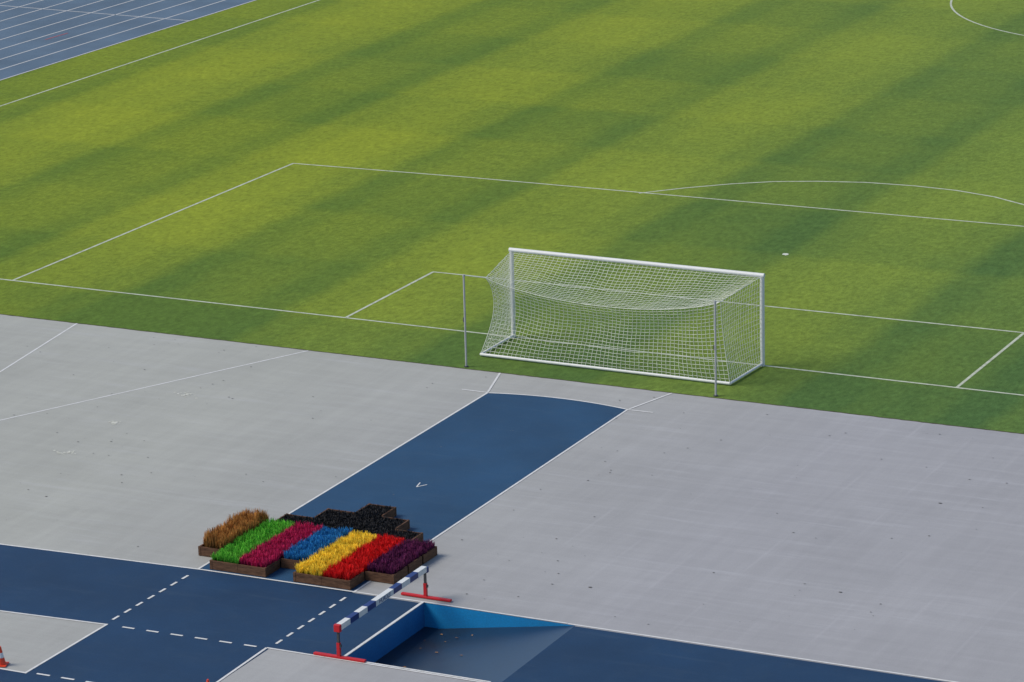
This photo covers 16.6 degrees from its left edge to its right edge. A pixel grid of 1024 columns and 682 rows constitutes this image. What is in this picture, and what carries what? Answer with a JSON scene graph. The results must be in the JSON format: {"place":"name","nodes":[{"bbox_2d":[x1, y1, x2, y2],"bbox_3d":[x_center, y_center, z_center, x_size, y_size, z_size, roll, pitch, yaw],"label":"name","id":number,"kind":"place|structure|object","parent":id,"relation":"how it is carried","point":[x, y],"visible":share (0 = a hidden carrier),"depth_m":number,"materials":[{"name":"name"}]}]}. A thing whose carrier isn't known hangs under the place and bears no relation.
{"place":"outdoors","nodes":[
{"label":"outdoors","id":0,"kind":"place"},
{"bbox_2d":[0,669,75,681],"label":"running track","id":1,"kind":"structure","parent":0,"point":[9,676],"depth_m":73.24,"materials":[{"name":"blue rubber"}]},
{"bbox_2d":[0,0,252,79],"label":"running track","id":2,"kind":"structure","parent":0,"point":[69,43],"depth_m":143.29,"materials":[{"name":"blue rubber"}]},
{"bbox_2d":[0,0,254,79],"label":"track lane lines","id":3,"kind":"object","parent":2,"relation":"on","point":[89,22],"visible":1,"depth_m":143.56,"materials":[{"name":"paint"}]},
{"bbox_2d":[0,544,351,648],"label":"steeplechase track","id":4,"kind":"structure","parent":0,"point":[237,610],"depth_m":77.74,"materials":[{"name":"blue rubber"}]},
{"bbox_2d":[37,575,346,681],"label":"dashed lines","id":5,"kind":"object","parent":4,"relation":"on","point":[198,637],"visible":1,"depth_m":75.81,"materials":[{"name":"paint"}]},
{"bbox_2d":[200,393,625,592],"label":"javelin runway","id":6,"kind":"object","parent":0,"point":[469,459],"visible":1,"depth_m":86.58,"materials":[{"name":"blue rubber"}]},
{"bbox_2d":[0,0,1023,433],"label":"football pitch","id":7,"kind":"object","parent":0,"point":[812,106],"visible":1,"depth_m":114.35,"materials":[{"name":"green plant"}]},
{"bbox_2d":[462,274,468,366],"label":"net support pole","id":8,"kind":"object","parent":7,"relation":"on","point":[464,317],"visible":1,"depth_m":94.11,"materials":[{"name":"metal"}]},
{"bbox_2d":[1,0,1023,395],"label":"pitch markings","id":9,"kind":"object","parent":7,"relation":"on","point":[559,284],"visible":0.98,"depth_m":103.52,"materials":[{"name":"paint"}]},
{"bbox_2d":[465,248,764,384],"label":"football goal","id":10,"kind":"object","parent":7,"relation":"on","point":[512,287],"visible":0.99,"depth_m":93.74,"materials":[{"name":"white metal"}]},
{"bbox_2d":[713,301,717,396],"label":"net support pole","id":11,"kind":"object","parent":7,"relation":"on","point":[715,358],"visible":1,"depth_m":91.00,"materials":[{"name":"metal"}]},
{"bbox_2d":[0,0,1023,681],"bbox_3d":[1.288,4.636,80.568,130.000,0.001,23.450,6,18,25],"label":"grey apron","id":12,"kind":"object","parent":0,"point":[906,538],"visible":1,"depth_m":83.71,"materials":[{"name":"grey concrete"}]},
{"bbox_2d":[0,646,8,666],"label":"traffic cone","id":13,"kind":"object","parent":12,"relation":"on","point":[3,663],"visible":1,"depth_m":73.89,"materials":[{"name":"orange plastic"}]},
{"bbox_2d":[53,391,195,454],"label":"chipped patches","id":14,"kind":"object","parent":12,"relation":"on","point":[115,422],"visible":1,"depth_m":90.46,"materials":[{"name":"grey concrete"}]},
{"bbox_2d":[28,624,267,681],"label":"runway crossing","id":15,"kind":"object","parent":12,"relation":"on","point":[111,653],"visible":1,"depth_m":74.15,"materials":[{"name":"blue rubber"}]},
{"bbox_2d":[0,323,307,419],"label":"sector lines","id":16,"kind":"object","parent":12,"relation":"on","point":[121,392],"visible":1,"depth_m":94.75,"materials":[{"name":"paint"}]},
{"bbox_2d":[198,373,671,590],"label":"javelin lines","id":17,"kind":"object","parent":12,"relation":"on","point":[494,381],"visible":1,"depth_m":87.53,"materials":[{"name":"paint"}]},
{"bbox_2d":[27,337,983,621],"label":"debris specks","id":18,"kind":"object","parent":12,"relation":"on","point":[461,539],"visible":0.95,"depth_m":85.08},
{"bbox_2d":[2,314,1021,433],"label":"turf edge soil","id":19,"kind":"structure","parent":12,"relation":"on","point":[523,375],"depth_m":93.51,"materials":[{"name":"brown soil"}]},
{"bbox_2d":[271,593,943,681],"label":"steeplechase track","id":20,"kind":"structure","parent":0,"point":[577,654],"depth_m":73.42,"materials":[{"name":"blue rubber"}]},
{"bbox_2d":[313,566,451,662],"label":"steeplechase hurdle","id":21,"kind":"object","parent":20,"relation":"on","point":[358,613],"visible":1,"depth_m":75.20,"materials":[{"name":"white wood"}]},
{"bbox_2d":[344,601,573,681],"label":"water jump pit","id":22,"kind":"object","parent":20,"relation":"in","point":[466,643],"visible":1,"depth_m":75.47,"materials":[{"name":"paint"}]},
{"bbox_2d":[0,544,955,681],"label":"steeplechase lines","id":23,"kind":"object","parent":20,"relation":"on","point":[362,662],"visible":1,"depth_m":74.53,"materials":[{"name":"white paint"}]}
]}

